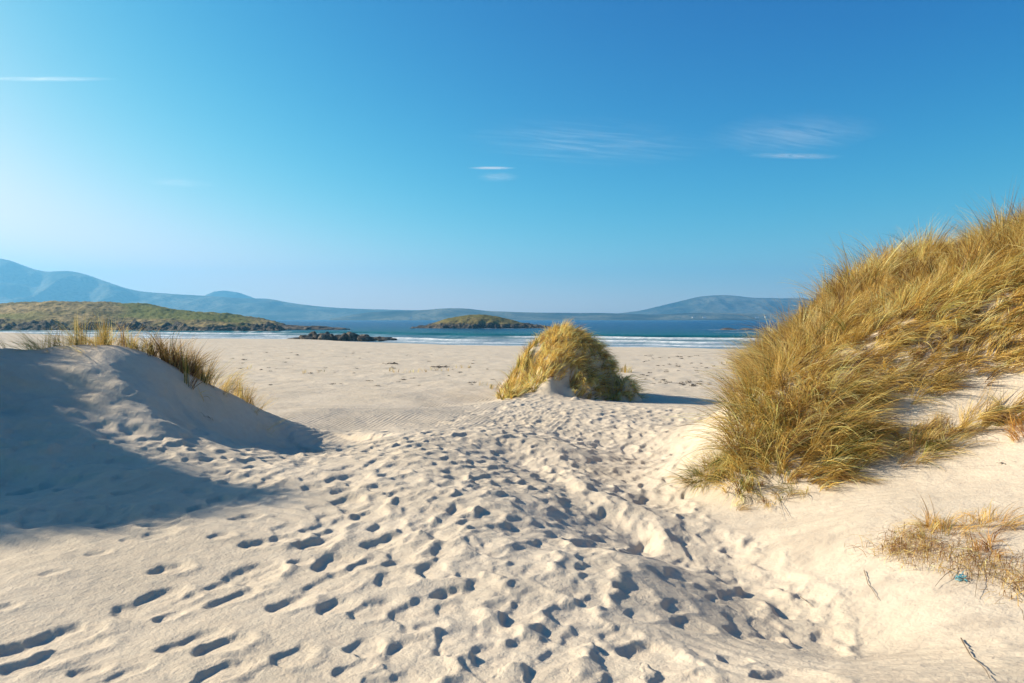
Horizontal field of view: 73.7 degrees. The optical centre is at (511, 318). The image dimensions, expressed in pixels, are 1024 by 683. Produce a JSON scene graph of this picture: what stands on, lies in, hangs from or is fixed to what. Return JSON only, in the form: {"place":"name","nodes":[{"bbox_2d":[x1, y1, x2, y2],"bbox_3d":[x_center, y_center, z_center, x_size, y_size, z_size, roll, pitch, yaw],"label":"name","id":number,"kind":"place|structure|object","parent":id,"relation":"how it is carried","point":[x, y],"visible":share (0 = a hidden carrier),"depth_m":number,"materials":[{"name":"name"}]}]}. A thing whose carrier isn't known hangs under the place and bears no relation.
{"place":"outdoors","nodes":[
{"label":"outdoors","id":0,"kind":"place"},
{"bbox_2d":[0,300,285,330],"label":"headland","id":1,"kind":"structure","parent":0,"point":[28,315],"depth_m":285.70,"materials":[{"name":"green plant"}]},
{"bbox_2d":[0,259,413,319],"bbox_3d":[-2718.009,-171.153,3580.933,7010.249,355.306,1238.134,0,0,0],"label":"mountain range","id":2,"kind":"structure","parent":0,"point":[20,283],"depth_m":3430.51,"materials":[{"name":"blue stone"}]},
{"bbox_2d":[205,291,252,297],"bbox_3d":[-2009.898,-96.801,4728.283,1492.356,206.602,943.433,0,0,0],"label":"mountain","id":3,"kind":"structure","parent":0,"point":[228,294],"depth_m":4758.29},
{"bbox_2d":[0,320,787,348],"bbox_3d":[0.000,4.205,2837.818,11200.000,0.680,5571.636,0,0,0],"label":"sea","id":4,"kind":"structure","parent":0,"point":[664,333],"depth_m":212.67,"materials":[{"name":"liquid"}]},
{"bbox_2d":[281,325,350,329],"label":"reef","id":5,"kind":"object","parent":4,"relation":"in","point":[291,327],"visible":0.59,"depth_m":286.18},
{"bbox_2d":[411,314,552,328],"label":"islet","id":6,"kind":"object","parent":4,"relation":"in","point":[478,321],"visible":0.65,"depth_m":330.21,"materials":[{"name":"green plant"}]},
{"bbox_2d":[719,327,772,329],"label":"reef","id":7,"kind":"object","parent":4,"relation":"in","point":[741,329],"visible":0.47,"depth_m":284.68},
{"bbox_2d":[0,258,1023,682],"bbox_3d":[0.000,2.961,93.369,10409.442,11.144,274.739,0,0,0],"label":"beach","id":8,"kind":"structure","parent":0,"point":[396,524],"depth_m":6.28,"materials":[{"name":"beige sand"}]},
{"bbox_2d":[0,328,82,352],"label":"grass tuft","id":9,"kind":"object","parent":8,"relation":"on","point":[2,344],"visible":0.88,"depth_m":11.65,"materials":[{"name":"beige plant"}]},
{"bbox_2d":[3,320,99,349],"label":"grass tuft","id":10,"kind":"object","parent":8,"relation":"on","point":[27,342],"visible":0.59,"depth_m":11.93,"materials":[{"name":"beige plant"}]},
{"bbox_2d":[37,306,140,347],"bbox_3d":[-7.626,0.227,12.460,1.602,0.949,1.846,0,0,0],"label":"grass tuft","id":11,"kind":"object","parent":8,"relation":"on","point":[76,334],"visible":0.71,"depth_m":12.20,"materials":[{"name":"beige plant"}]},
{"bbox_2d":[86,316,150,350],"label":"grass tuft","id":12,"kind":"object","parent":8,"relation":"on","point":[124,341],"visible":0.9,"depth_m":12.20,"materials":[{"name":"beige plant"}]},
{"bbox_2d":[125,337,166,361],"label":"grass tuft","id":13,"kind":"object","parent":8,"relation":"on","point":[147,351],"visible":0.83,"depth_m":12.33,"materials":[{"name":"brown plant"}]},
{"bbox_2d":[118,321,212,389],"bbox_3d":[-6.235,0.591,12.672,2.232,1.414,1.617,0,0,0],"label":"grass tuft","id":14,"kind":"object","parent":8,"relation":"on","point":[179,363],"visible":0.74,"depth_m":12.54,"materials":[{"name":"brown plant"}]},
{"bbox_2d":[133,327,234,385],"bbox_3d":[-6.138,0.692,12.895,1.509,1.298,1.590,0,0,22],"label":"grass tuft","id":15,"kind":"object","parent":8,"relation":"on","point":[197,366],"visible":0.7,"depth_m":12.86,"materials":[{"name":"brown plant"}]},
{"bbox_2d":[191,355,254,396],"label":"grass tuft","id":16,"kind":"object","parent":8,"relation":"on","point":[226,386],"visible":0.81,"depth_m":13.34,"materials":[{"name":"yellow plant"}]},
{"bbox_2d":[203,359,293,431],"bbox_3d":[-5.224,1.510,14.000,2.033,1.565,1.959,0,0,0],"label":"grass tuft","id":17,"kind":"object","parent":8,"relation":"on","point":[238,395],"visible":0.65,"depth_m":13.72,"materials":[{"name":"yellow plant"}]},
{"bbox_2d":[223,382,276,409],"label":"grass tuft","id":18,"kind":"object","parent":8,"relation":"on","point":[251,401],"visible":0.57,"depth_m":14.29,"materials":[{"name":"beige plant"}]},
{"bbox_2d":[287,331,396,340],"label":"rock outcrop","id":19,"kind":"object","parent":8,"relation":"on","point":[347,336],"visible":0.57,"depth_m":137.98,"materials":[{"name":"grey stone"}]},
{"bbox_2d":[489,317,650,400],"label":"hummock grass","id":20,"kind":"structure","parent":8,"relation":"on","point":[586,339],"depth_m":25.76,"materials":[{"name":"yellow plant"}]},
{"bbox_2d":[656,443,757,496],"bbox_3d":[2.659,1.964,9.124,1.424,0.768,1.348,0,0,0],"label":"grass tuft","id":21,"kind":"object","parent":8,"relation":"on","point":[697,471],"visible":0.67,"depth_m":9.15,"materials":[{"name":"beige plant"}]},
{"bbox_2d":[732,474,809,511],"bbox_3d":[2.988,2.034,7.889,0.838,0.402,0.852,0,0,0],"label":"grass tuft","id":22,"kind":"object","parent":8,"relation":"on","point":[775,498],"visible":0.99,"depth_m":7.87,"materials":[{"name":"beige plant"}]},
{"bbox_2d":[669,185,1023,505],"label":"marram grass","id":23,"kind":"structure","parent":8,"relation":"on","point":[799,337],"depth_m":9.45,"materials":[{"name":"yellow plant"}]},
{"bbox_2d":[832,439,955,484],"bbox_3d":[4.331,1.609,7.878,1.325,0.537,1.155,0,0,0],"label":"grass tuft","id":24,"kind":"object","parent":8,"relation":"on","point":[916,461],"visible":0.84,"depth_m":7.69,"materials":[{"name":"yellow plant"}]},
{"bbox_2d":[844,515,1023,618],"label":"dead grass litter","id":25,"kind":"object","parent":8,"relation":"on","point":[924,547],"visible":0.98,"depth_m":5.17,"materials":[{"name":"beige plant"}]},
{"bbox_2d":[955,570,966,580],"bbox_3d":[3.154,1.806,4.795,0.072,0.068,0.118,0,0,29],"label":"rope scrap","id":26,"kind":"object","parent":25,"relation":"in","point":[959,577],"visible":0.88,"depth_m":4.80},
{"bbox_2d":[891,409,1007,460],"bbox_3d":[5.066,1.333,7.965,1.087,0.588,1.237,0,0,-42],"label":"grass tuft","id":27,"kind":"object","parent":8,"relation":"on","point":[934,429],"visible":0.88,"depth_m":7.91,"materials":[{"name":"yellow plant"}]},
{"bbox_2d":[888,491,1023,540],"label":"grass tuft","id":28,"kind":"object","parent":8,"relation":"on","point":[928,522],"visible":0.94,"depth_m":5.62,"materials":[{"name":"beige plant"}]},
{"bbox_2d":[908,382,1023,445],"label":"grass tuft","id":29,"kind":"object","parent":8,"relation":"on","point":[969,411],"visible":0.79,"depth_m":8.21,"materials":[{"name":"yellow plant"}]},
{"bbox_2d":[960,637,989,677],"bbox_3d":[2.386,1.740,3.529,0.011,0.323,1.202,0,0,28],"label":"stick","id":30,"kind":"object","parent":8,"relation":"on","point":[971,656],"visible":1,"depth_m":3.70,"materials":[{"name":"beige wood"}]},
{"bbox_2d":[949,522,1017,561],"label":"grass tuft","id":31,"kind":"object","parent":8,"relation":"on","point":[984,544],"visible":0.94,"depth_m":5.14,"materials":[{"name":"brown plant"}]},
{"bbox_2d":[975,409,1023,441],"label":"grass tuft","id":32,"kind":"object","parent":8,"relation":"on","point":[1020,428],"visible":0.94,"depth_m":7.60,"materials":[{"name":"brown plant"}]},
{"bbox_2d":[984,571,1021,598],"bbox_3d":[3.288,1.773,4.574,0.009,0.041,0.462,0,0,9],"label":"stick","id":33,"kind":"object","parent":8,"relation":"on","point":[1003,581],"visible":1,"depth_m":4.57,"materials":[{"name":"brown wood"}]},
{"bbox_2d":[0,0,1023,312],"label":"sky","id":34,"kind":"structure","parent":0,"point":[535,156],"materials":[{"name":"blue"}]},
{"bbox_2d":[330,308,797,319],"bbox_3d":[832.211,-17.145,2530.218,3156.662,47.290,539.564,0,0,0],"label":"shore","id":35,"kind":"structure","parent":0,"point":[438,314],"depth_m":2459.94,"materials":[{"name":"blue liquid"}]},
{"bbox_2d":[618,363,631,372],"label":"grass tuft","id":36,"kind":"object","parent":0,"point":[624,370],"visible":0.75,"depth_m":41.00,"materials":[{"name":"beige plant"}]},
{"bbox_2d":[619,295,813,313],"bbox_3d":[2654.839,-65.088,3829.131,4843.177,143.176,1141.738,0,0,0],"label":"mountain","id":37,"kind":"structure","parent":0,"point":[721,304],"depth_m":3665.73,"materials":[{"name":"blue stone"}]}
]}

